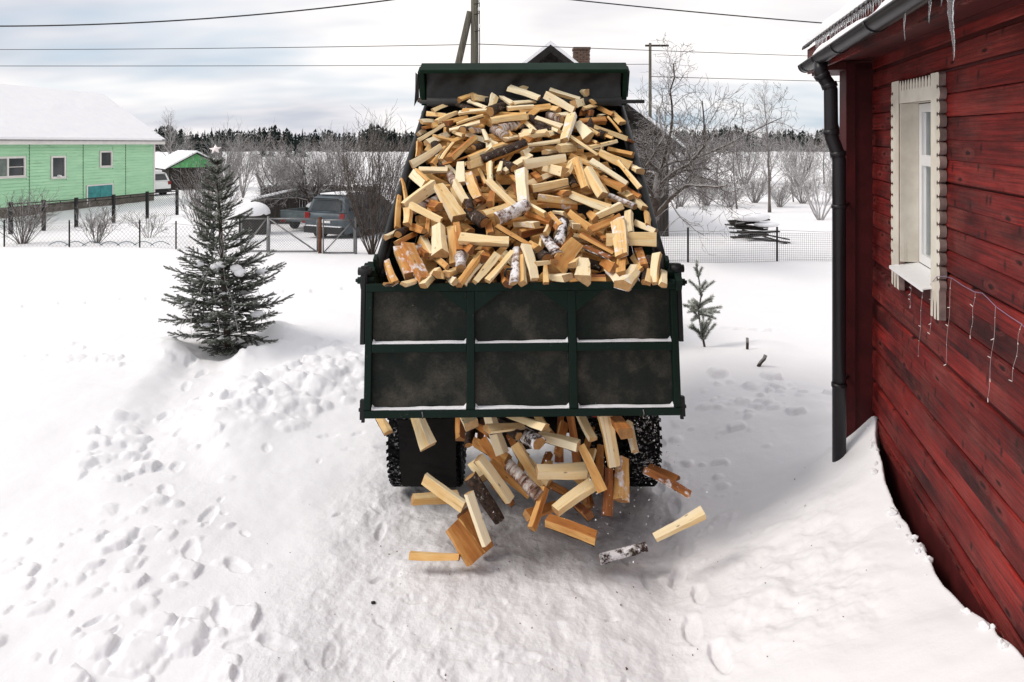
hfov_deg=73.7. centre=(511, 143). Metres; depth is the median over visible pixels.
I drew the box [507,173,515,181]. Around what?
firewood log
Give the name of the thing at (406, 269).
firewood log
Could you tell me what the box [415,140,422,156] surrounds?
firewood log
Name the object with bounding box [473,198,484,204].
firewood log
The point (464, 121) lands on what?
firewood log
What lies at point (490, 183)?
firewood log
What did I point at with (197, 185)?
bare shrub
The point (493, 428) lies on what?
firewood log
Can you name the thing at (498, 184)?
firewood log
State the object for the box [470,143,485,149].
firewood log
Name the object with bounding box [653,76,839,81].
overhead wire
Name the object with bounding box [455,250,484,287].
firewood log
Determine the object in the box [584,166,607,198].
firewood log
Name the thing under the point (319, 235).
gate post
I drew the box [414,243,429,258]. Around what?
firewood log
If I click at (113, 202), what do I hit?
metal fence
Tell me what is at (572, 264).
firewood log
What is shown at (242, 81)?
sky
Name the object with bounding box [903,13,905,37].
icicle
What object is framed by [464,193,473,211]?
firewood log
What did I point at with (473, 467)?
firewood log
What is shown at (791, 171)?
young tree
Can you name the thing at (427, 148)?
firewood log
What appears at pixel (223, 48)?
overhead wire
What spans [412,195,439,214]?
firewood log
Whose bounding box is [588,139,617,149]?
firewood log
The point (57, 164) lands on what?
window
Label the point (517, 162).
firewood log
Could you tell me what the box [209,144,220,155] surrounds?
star ornament
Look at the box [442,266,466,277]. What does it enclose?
firewood log
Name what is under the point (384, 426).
firewood log
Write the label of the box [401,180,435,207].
firewood log
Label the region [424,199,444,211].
firewood log
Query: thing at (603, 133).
firewood log
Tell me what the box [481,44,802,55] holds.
overhead wire
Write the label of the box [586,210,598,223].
firewood log
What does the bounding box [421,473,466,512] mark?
firewood log
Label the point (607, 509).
firewood log
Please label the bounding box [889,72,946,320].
window
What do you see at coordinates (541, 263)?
firewood log
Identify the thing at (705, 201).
frosted bush
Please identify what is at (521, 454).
firewood log
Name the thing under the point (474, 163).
firewood log
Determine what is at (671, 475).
firewood log
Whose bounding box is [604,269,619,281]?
firewood log
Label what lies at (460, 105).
firewood log
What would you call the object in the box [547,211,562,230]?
firewood log
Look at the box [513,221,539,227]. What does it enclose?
firewood log
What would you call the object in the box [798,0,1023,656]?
red house
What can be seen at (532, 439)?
firewood log
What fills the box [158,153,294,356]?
spruce tree
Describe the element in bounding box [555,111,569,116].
firewood log
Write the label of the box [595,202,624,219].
firewood log
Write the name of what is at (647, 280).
firewood log
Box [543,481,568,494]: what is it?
firewood log
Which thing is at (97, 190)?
door
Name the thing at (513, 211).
firewood log
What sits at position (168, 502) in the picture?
snow ground
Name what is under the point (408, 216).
firewood log
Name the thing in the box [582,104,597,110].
firewood log
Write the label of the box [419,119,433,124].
firewood log
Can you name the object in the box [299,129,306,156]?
conifer tree
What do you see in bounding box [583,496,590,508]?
firewood log
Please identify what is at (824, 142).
birch tree
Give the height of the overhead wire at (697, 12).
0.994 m
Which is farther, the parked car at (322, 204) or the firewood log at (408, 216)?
the parked car at (322, 204)
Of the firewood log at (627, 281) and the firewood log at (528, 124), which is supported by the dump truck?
the firewood log at (627, 281)
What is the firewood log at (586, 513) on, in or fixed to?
on the snow ground
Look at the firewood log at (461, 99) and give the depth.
7.37 m
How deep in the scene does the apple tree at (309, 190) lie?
27.37 m
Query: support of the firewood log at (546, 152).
on the buried firewood
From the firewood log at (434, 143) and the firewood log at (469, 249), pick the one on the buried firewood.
the firewood log at (434, 143)
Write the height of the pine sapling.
1.232 m
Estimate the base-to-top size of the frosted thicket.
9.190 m
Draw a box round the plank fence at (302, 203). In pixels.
[260,185,377,207]
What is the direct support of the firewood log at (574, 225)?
on the buried firewood
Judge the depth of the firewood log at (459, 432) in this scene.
5.27 m
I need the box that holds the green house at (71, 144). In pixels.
[0,84,166,218]
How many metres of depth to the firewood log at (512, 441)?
5.55 m
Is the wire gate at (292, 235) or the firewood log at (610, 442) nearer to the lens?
the firewood log at (610, 442)
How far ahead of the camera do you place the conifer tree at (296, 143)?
167.76 m
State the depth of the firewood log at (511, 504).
5.20 m
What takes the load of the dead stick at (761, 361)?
on the snow ground
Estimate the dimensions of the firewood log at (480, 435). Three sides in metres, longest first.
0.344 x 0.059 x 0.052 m
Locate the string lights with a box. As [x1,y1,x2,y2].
[909,276,1023,400]
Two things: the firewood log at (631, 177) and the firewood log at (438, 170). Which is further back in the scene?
the firewood log at (438, 170)
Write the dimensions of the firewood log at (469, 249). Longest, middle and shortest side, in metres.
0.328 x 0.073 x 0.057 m
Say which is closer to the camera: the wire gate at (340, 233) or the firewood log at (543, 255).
the firewood log at (543, 255)
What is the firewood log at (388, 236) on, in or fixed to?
on the dump truck
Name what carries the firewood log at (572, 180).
on the firewood log at (552, 191)
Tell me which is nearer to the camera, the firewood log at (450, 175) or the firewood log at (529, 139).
the firewood log at (450, 175)
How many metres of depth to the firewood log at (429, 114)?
7.36 m
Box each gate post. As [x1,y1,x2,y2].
[267,216,269,251]
[318,217,321,253]
[354,218,356,253]
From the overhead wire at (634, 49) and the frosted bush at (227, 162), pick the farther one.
the frosted bush at (227, 162)
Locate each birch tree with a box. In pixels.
[702,138,729,188]
[742,79,808,212]
[760,134,779,180]
[814,129,829,183]
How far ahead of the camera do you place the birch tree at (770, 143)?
59.93 m
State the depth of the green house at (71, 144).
34.99 m
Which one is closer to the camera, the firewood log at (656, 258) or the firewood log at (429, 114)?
the firewood log at (656, 258)
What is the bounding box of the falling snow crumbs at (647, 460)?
[493,416,713,562]
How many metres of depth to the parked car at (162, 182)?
43.82 m
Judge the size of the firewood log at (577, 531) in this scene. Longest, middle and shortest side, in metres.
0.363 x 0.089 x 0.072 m
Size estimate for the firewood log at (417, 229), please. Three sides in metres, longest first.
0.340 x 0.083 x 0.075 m
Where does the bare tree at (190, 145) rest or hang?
on the snow ground
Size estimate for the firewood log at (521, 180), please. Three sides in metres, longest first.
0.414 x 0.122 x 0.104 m
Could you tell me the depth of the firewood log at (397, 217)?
5.72 m
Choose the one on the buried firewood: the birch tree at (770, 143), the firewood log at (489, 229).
the firewood log at (489, 229)
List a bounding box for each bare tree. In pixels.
[154,107,181,155]
[176,127,194,149]
[204,132,247,189]
[215,114,279,197]
[239,128,281,185]
[258,141,306,184]
[303,129,345,180]
[320,132,369,186]
[375,137,408,198]
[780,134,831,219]
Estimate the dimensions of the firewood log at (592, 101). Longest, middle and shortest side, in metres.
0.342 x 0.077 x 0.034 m
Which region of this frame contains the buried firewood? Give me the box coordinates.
[414,103,628,282]
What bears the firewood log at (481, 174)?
on the firewood log at (478, 178)
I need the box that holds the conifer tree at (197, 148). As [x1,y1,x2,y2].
[194,133,200,151]
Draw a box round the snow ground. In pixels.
[0,150,1023,681]
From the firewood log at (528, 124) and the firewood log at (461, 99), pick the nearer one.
the firewood log at (528, 124)
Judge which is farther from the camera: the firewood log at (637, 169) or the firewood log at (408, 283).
the firewood log at (637, 169)
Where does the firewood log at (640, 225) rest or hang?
on the dump truck
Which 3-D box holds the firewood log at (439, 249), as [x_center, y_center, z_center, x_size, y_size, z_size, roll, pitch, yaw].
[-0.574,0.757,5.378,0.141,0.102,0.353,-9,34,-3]
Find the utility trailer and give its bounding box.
[280,207,307,228]
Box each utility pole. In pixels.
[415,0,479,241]
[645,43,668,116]
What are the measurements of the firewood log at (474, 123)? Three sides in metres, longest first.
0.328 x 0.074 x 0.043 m
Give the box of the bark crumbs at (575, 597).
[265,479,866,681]
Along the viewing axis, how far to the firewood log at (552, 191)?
6.11 m
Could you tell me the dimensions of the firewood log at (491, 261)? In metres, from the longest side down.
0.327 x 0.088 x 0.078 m
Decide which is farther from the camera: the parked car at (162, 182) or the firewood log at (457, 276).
the parked car at (162, 182)
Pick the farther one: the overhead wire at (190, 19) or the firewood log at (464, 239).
the overhead wire at (190, 19)
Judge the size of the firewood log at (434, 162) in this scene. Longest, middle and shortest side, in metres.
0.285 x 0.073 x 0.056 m
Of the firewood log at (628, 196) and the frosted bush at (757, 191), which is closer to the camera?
the firewood log at (628, 196)
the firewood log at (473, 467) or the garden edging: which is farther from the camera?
the garden edging
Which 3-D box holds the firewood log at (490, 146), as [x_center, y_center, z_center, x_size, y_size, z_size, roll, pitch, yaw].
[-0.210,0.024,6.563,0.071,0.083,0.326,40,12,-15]
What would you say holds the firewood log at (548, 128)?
on the buried firewood
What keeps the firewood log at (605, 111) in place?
on the firewood log
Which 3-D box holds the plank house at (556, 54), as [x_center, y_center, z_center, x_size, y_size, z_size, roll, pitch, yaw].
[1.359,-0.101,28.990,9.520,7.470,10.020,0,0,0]
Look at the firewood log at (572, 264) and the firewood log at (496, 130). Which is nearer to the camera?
the firewood log at (572, 264)
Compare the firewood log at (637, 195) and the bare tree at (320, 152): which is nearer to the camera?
the firewood log at (637, 195)
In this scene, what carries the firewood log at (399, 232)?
on the firewood log at (412, 235)
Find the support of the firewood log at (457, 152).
on the firewood log at (450, 167)
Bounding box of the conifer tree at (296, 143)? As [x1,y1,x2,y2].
[294,135,298,155]
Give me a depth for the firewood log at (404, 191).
6.14 m
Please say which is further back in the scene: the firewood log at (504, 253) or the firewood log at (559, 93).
the firewood log at (559, 93)
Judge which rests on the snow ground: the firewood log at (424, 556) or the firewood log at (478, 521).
the firewood log at (424, 556)
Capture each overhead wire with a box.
[0,0,391,26]
[0,44,470,49]
[274,64,646,65]
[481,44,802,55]
[573,0,822,23]
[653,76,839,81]
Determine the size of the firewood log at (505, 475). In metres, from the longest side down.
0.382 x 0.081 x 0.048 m
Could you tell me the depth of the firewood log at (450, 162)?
6.42 m
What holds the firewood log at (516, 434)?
on the firewood log at (499, 444)
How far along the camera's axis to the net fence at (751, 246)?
17.34 m
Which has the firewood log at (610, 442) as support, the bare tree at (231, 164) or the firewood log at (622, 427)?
the firewood log at (622, 427)
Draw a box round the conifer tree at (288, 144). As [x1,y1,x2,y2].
[285,129,292,157]
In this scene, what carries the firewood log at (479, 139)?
on the buried firewood
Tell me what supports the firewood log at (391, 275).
on the firewood log at (386, 284)
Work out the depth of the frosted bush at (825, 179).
38.13 m
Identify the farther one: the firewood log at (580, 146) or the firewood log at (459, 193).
the firewood log at (580, 146)
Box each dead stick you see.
[746,337,748,348]
[757,354,766,366]
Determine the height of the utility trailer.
0.815 m
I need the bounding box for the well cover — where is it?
[238,202,270,234]
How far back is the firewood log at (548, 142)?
6.53 m
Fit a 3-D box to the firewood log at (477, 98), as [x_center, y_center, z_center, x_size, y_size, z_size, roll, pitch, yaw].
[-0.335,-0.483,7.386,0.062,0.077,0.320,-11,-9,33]
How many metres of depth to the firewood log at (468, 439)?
5.43 m
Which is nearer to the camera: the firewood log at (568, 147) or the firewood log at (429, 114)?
the firewood log at (568, 147)
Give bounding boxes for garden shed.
[155,150,224,189]
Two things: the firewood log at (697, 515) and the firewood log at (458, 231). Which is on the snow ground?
the firewood log at (697, 515)
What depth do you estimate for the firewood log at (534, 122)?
6.90 m
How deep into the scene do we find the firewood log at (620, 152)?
6.66 m
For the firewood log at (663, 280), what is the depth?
4.87 m
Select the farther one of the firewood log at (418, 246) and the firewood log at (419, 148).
the firewood log at (419, 148)
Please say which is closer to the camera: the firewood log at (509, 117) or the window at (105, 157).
the firewood log at (509, 117)
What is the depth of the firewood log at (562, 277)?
4.89 m
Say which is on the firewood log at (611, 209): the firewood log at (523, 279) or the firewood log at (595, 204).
the firewood log at (595, 204)
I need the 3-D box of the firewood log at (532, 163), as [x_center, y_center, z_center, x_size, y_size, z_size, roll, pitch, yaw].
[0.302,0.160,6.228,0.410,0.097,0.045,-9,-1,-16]
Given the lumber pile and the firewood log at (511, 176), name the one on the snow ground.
the lumber pile
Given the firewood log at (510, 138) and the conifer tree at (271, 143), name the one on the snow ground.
the conifer tree at (271, 143)
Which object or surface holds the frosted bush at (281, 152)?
on the snow ground
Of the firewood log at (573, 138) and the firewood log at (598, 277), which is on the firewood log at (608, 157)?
the firewood log at (573, 138)
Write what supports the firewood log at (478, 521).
on the firewood log at (470, 550)
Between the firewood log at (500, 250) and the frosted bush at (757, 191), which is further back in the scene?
the frosted bush at (757, 191)
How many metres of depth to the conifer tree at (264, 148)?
169.69 m
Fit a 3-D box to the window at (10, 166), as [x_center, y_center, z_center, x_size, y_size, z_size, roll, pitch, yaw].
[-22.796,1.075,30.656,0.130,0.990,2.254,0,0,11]
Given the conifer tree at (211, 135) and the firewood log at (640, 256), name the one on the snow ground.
the conifer tree at (211, 135)
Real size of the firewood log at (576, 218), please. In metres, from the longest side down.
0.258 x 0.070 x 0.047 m
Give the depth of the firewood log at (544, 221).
5.64 m
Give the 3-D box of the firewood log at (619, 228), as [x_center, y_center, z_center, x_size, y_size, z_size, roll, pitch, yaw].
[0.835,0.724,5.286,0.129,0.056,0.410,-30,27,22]
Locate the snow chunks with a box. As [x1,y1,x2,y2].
[867,427,1008,648]
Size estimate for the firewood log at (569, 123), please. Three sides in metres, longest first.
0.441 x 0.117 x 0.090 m
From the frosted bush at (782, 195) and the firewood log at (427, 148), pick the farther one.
the frosted bush at (782, 195)
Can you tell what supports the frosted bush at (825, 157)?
on the snow ground
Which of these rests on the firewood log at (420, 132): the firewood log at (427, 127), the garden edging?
the firewood log at (427, 127)
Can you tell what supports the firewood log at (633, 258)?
on the firewood log at (627, 281)
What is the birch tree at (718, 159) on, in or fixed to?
on the snow ground
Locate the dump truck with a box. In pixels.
[355,63,686,486]
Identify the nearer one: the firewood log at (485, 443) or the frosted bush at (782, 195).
the firewood log at (485, 443)
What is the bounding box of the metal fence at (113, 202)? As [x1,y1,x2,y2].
[8,189,178,233]
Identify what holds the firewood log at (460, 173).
on the firewood log at (450, 175)
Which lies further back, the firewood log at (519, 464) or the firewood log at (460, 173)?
the firewood log at (460, 173)
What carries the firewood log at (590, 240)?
on the firewood log at (592, 250)
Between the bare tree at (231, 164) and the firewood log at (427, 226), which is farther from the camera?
the bare tree at (231, 164)
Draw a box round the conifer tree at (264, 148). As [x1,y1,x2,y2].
[258,133,266,156]
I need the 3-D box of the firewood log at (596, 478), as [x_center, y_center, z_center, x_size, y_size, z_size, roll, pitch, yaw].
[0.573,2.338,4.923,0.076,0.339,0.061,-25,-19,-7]
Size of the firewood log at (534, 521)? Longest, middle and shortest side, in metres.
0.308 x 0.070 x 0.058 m
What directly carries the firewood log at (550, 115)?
on the buried firewood
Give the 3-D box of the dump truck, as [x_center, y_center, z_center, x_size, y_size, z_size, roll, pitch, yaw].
[0.132,1.058,8.051,2.602,3.895,6.349,0,0,0]
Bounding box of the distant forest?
[154,123,839,150]
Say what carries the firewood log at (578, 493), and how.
on the firewood log at (577, 531)
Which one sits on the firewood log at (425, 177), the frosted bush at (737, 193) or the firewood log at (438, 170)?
the firewood log at (438, 170)
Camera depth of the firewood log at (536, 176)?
6.10 m
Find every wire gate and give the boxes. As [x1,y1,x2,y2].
[241,218,266,251]
[269,218,317,251]
[322,219,353,253]
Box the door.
[86,183,112,203]
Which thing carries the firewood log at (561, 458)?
on the firewood log
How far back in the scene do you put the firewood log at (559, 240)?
5.41 m
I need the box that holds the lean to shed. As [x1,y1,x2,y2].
[251,188,299,223]
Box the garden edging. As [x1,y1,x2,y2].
[49,241,169,245]
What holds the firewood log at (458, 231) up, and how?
on the firewood log at (460, 256)
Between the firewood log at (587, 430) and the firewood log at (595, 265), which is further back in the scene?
the firewood log at (595, 265)
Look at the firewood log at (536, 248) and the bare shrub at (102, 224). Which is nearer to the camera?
the firewood log at (536, 248)
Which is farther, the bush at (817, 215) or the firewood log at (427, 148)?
the bush at (817, 215)
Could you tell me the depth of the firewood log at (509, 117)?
6.84 m
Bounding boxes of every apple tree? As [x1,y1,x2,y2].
[244,134,314,194]
[251,140,350,208]
[626,32,816,254]
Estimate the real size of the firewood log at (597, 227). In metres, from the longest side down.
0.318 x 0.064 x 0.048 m
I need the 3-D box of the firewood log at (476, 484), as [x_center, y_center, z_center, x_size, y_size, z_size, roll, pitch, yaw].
[-0.194,2.548,4.897,0.106,0.380,0.081,-34,-3,-15]
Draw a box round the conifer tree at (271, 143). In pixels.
[268,137,274,154]
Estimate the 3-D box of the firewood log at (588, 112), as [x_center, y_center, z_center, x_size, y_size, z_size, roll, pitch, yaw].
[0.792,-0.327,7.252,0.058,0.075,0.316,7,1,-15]
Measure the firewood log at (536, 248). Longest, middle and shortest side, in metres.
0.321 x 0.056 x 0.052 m
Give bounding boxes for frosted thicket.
[155,132,829,151]
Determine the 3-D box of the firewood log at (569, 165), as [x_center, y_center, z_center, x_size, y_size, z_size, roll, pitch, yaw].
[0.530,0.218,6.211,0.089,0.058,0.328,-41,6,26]
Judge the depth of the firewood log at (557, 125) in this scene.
6.86 m
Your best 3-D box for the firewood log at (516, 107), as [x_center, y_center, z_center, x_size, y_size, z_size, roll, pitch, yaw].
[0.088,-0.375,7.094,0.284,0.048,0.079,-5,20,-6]
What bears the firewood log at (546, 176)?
on the buried firewood
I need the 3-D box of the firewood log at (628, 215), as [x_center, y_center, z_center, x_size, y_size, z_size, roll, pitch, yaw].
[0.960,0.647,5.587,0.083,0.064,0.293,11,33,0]
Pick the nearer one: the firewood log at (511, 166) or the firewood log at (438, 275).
the firewood log at (438, 275)
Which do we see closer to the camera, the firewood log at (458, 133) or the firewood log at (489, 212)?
the firewood log at (489, 212)
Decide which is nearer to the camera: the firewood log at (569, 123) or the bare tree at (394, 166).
the firewood log at (569, 123)
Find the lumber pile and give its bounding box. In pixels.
[723,211,790,244]
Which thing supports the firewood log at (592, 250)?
on the firewood log at (609, 266)
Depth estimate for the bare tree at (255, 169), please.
51.99 m
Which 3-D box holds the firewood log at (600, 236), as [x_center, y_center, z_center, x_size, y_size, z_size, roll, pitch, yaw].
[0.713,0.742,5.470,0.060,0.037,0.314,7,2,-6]
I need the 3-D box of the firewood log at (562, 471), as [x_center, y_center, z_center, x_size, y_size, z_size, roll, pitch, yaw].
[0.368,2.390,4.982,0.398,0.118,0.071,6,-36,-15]
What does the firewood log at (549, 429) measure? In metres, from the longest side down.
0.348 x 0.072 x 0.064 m
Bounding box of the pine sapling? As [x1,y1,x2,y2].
[683,260,722,346]
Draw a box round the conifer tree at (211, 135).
[206,128,214,156]
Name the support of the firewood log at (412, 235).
on the firewood log at (423, 253)
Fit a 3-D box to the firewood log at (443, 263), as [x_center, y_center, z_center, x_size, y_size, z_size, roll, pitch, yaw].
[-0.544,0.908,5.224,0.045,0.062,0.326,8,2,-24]
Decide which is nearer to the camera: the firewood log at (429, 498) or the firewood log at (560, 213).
the firewood log at (429, 498)
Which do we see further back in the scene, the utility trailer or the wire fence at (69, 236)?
the utility trailer
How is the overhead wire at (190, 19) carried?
attached to the utility pole at (471, 18)
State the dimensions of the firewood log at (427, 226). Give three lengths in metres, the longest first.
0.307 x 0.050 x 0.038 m
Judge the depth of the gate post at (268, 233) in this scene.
19.12 m
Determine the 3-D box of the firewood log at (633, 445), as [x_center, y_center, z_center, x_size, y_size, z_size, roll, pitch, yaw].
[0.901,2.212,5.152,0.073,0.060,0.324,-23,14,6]
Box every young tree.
[672,131,700,208]
[715,126,755,208]
[777,144,806,201]
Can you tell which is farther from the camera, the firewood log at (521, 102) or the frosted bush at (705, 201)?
the frosted bush at (705, 201)
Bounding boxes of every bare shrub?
[0,187,66,243]
[75,202,129,242]
[121,209,174,237]
[169,148,252,241]
[316,98,411,254]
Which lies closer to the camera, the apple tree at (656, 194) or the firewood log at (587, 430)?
the firewood log at (587, 430)
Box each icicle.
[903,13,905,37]
[928,0,931,20]
[947,0,954,59]
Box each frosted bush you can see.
[196,126,262,188]
[251,131,312,185]
[301,124,362,185]
[669,173,698,206]
[671,125,721,179]
[691,168,728,205]
[709,177,747,206]
[716,118,778,183]
[738,166,775,202]
[762,177,804,206]
[766,130,827,186]
[776,165,825,203]
[812,132,831,174]
[812,167,831,195]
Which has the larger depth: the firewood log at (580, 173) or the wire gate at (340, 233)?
the wire gate at (340, 233)
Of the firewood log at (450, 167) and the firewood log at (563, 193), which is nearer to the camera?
the firewood log at (563, 193)
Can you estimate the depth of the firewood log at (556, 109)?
7.10 m
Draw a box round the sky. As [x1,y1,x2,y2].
[0,0,853,141]
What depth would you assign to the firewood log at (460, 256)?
5.17 m
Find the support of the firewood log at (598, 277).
on the dump truck
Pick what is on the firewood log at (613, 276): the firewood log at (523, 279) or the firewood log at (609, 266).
the firewood log at (609, 266)
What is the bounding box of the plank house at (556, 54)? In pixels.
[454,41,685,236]
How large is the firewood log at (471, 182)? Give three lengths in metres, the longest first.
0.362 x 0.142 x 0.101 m
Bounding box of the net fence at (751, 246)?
[661,227,831,262]
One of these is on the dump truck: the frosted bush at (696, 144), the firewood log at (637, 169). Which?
the firewood log at (637, 169)
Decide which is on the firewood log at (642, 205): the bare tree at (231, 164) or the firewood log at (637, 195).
the firewood log at (637, 195)
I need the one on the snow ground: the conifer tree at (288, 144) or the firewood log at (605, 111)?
the conifer tree at (288, 144)
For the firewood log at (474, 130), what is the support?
on the firewood log at (479, 139)
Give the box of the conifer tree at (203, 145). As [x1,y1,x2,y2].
[200,131,208,154]
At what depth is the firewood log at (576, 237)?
5.60 m
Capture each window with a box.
[0,156,26,178]
[50,156,65,178]
[99,151,112,167]
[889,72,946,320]
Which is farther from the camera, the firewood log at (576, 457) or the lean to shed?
the lean to shed
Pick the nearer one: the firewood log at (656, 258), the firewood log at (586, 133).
the firewood log at (656, 258)
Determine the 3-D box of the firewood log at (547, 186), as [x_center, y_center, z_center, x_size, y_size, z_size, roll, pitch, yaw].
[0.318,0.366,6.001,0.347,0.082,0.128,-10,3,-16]
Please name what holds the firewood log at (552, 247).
on the firewood log at (571, 248)
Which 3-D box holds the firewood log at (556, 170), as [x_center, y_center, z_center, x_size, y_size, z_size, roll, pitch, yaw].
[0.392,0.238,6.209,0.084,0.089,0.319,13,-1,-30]
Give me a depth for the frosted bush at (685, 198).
35.88 m
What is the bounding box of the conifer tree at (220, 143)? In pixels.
[217,129,222,158]
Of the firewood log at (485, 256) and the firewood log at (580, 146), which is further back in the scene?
the firewood log at (580, 146)
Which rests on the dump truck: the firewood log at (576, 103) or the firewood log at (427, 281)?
the firewood log at (427, 281)
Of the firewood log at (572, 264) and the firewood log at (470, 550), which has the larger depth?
the firewood log at (572, 264)
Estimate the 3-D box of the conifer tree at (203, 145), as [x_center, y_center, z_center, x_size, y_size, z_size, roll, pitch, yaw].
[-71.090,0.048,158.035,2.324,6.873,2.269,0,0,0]
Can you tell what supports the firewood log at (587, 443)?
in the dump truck
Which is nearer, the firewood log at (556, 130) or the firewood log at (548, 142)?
the firewood log at (548, 142)
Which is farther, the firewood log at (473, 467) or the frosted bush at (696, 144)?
the frosted bush at (696, 144)
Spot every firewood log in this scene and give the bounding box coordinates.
[375,418,392,435]
[383,229,395,240]
[383,281,399,286]
[384,259,397,286]
[393,226,410,237]
[393,232,417,245]
[393,245,413,280]
[394,194,400,229]
[400,178,407,199]
[400,242,428,282]
[400,278,417,287]
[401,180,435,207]
[403,207,412,227]
[408,202,442,222]
[409,144,442,168]
[409,169,427,186]
[409,223,427,234]
[409,551,459,560]
[410,418,436,451]
[411,490,459,505]
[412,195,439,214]
[414,168,429,181]
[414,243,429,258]
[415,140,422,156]
[415,235,447,255]
[416,130,426,136]
[417,123,444,141]
[417,235,434,259]
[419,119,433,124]
[419,166,449,173]
[419,267,441,288]
[421,125,433,129]
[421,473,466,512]
[423,131,449,145]
[423,144,430,152]
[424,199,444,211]
[424,217,430,237]
[426,111,445,117]
[430,146,446,165]
[431,104,446,111]
[431,140,444,166]
[431,222,448,257]
[431,271,447,279]
[433,183,465,222]
[433,258,449,269]
[434,111,457,124]
[435,154,455,174]
[438,142,454,161]
[442,120,455,126]
[442,155,467,165]
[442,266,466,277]
[445,135,477,161]
[445,518,484,566]
[446,276,458,285]
[447,171,454,187]
[447,225,456,266]
[449,120,480,131]
[450,179,468,207]
[451,131,464,136]
[453,222,463,250]
[453,253,468,278]
[454,102,474,108]
[454,250,466,271]
[455,161,465,185]
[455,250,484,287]
[455,418,464,441]
[456,114,483,125]
[457,92,475,103]
[457,506,493,553]
[458,108,486,115]
[458,126,473,132]
[458,232,508,247]
[459,202,486,222]
[460,417,478,431]
[463,244,474,254]
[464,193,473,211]
[464,208,488,227]
[464,263,483,286]
[464,429,473,447]
[464,471,503,524]
[464,490,490,546]
[465,133,498,143]
[465,171,485,202]
[466,158,483,168]
[467,99,486,108]
[467,142,505,160]
[468,127,480,132]
[468,459,486,481]
[470,94,486,101]
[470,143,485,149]
[471,437,511,463]
[472,251,500,284]
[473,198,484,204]
[473,453,513,503]
[475,173,495,183]
[475,423,489,438]
[477,168,486,186]
[477,418,484,439]
[478,436,504,467]
[479,203,508,217]
[480,139,527,164]
[480,246,489,263]
[481,129,489,142]
[483,423,525,434]
[484,417,508,455]
[485,178,516,205]
[485,219,494,235]
[485,247,507,275]
[485,250,513,283]
[486,102,507,116]
[486,138,494,152]
[486,161,492,179]
[486,189,495,207]
[487,93,498,106]
[490,112,526,123]
[490,124,508,140]
[490,458,528,498]
[490,485,514,507]
[494,159,517,171]
[494,180,506,193]
[494,199,530,224]
[495,224,531,244]
[496,161,502,174]
[497,418,523,439]
[498,121,525,130]
[499,96,513,105]
[500,268,511,288]
[501,250,511,264]
[502,135,518,142]
[502,152,532,174]
[504,459,543,501]
[506,85,540,100]
[506,417,548,431]
[506,434,518,459]
[507,105,533,110]
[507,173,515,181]
[509,246,519,285]
[511,182,516,197]
[511,441,543,486]
[512,100,535,104]
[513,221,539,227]
[514,167,529,201]
[514,427,545,449]
[517,226,554,237]
[517,452,529,470]
[518,129,547,139]
[518,254,527,287]
[520,147,534,155]
[520,243,538,280]
[521,129,534,133]
[521,136,536,142]
[523,154,566,169]
[523,500,555,521]
[524,121,536,130]
[524,212,552,226]
[526,111,547,126]
[527,486,548,531]
[528,138,559,146]
[528,172,556,184]
[528,178,568,192]
[529,202,547,217]
[529,240,541,252]
[529,456,552,486]
[530,171,542,181]
[533,249,553,260]
[534,116,562,129]
[534,125,573,135]
[534,260,550,265]
[534,417,554,433]
[535,462,587,479]
[537,176,579,194]
[537,194,577,209]
[538,431,580,452]
[540,234,563,255]
[541,451,552,463]
[542,150,557,154]
[542,164,568,176]
[543,91,575,112]
[543,224,551,236]
[543,265,548,284]
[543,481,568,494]
[545,111,564,123]
[545,130,556,136]
[545,514,596,546]
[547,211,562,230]
[548,105,560,112]
[548,237,582,273]
[548,273,572,281]
[549,87,579,99]
[550,259,557,263]
[551,127,561,134]
[551,478,595,516]
[552,211,568,217]
[553,190,571,196]
[553,217,568,247]
[553,230,599,243]
[553,420,567,457]
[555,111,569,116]
[555,142,576,153]
[555,417,563,461]
[560,112,576,142]
[561,231,573,246]
[564,157,574,177]
[564,172,577,186]
[567,209,591,231]
[567,416,580,462]
[568,254,582,268]
[569,98,584,107]
[569,191,611,210]
[569,220,580,229]
[569,274,605,281]
[570,135,598,156]
[572,156,589,191]
[573,502,594,521]
[574,120,594,142]
[574,257,590,286]
[576,126,607,139]
[576,416,597,441]
[577,144,603,150]
[578,232,614,254]
[579,89,588,96]
[579,109,593,115]
[579,116,606,124]
[579,444,606,492]
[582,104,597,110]
[582,245,612,260]
[582,448,596,480]
[583,257,602,270]
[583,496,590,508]
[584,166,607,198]
[584,427,594,450]
[585,108,593,126]
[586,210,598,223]
[587,213,620,233]
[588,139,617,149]
[589,99,596,104]
[589,127,599,136]
[589,158,628,185]
[589,494,594,508]
[594,125,627,140]
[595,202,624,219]
[595,231,605,241]
[595,444,603,478]
[596,106,614,116]
[597,416,619,467]
[598,149,632,169]
[598,175,625,191]
[598,542,647,564]
[599,258,618,272]
[601,467,613,516]
[604,134,613,139]
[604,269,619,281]
[605,232,656,246]
[606,116,622,133]
[607,147,634,157]
[607,193,637,209]
[610,216,628,258]
[610,416,632,438]
[611,111,625,125]
[613,456,629,502]
[614,264,640,291]
[616,159,642,189]
[616,256,626,275]
[617,191,634,200]
[624,209,633,231]
[625,190,647,210]
[626,186,642,198]
[626,420,638,453]
[630,164,644,174]
[630,254,644,271]
[633,219,657,231]
[634,247,648,267]
[640,255,651,284]
[643,467,691,498]
[644,210,650,225]
[644,268,651,285]
[647,463,679,480]
[650,252,662,284]
[652,506,705,541]
[658,269,667,287]
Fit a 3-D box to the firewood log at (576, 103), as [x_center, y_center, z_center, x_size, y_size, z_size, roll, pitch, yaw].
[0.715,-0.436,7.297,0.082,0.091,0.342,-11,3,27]
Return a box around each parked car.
[155,170,171,193]
[303,190,392,237]
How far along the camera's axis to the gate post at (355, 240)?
18.97 m
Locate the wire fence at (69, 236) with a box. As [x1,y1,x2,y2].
[3,220,240,251]

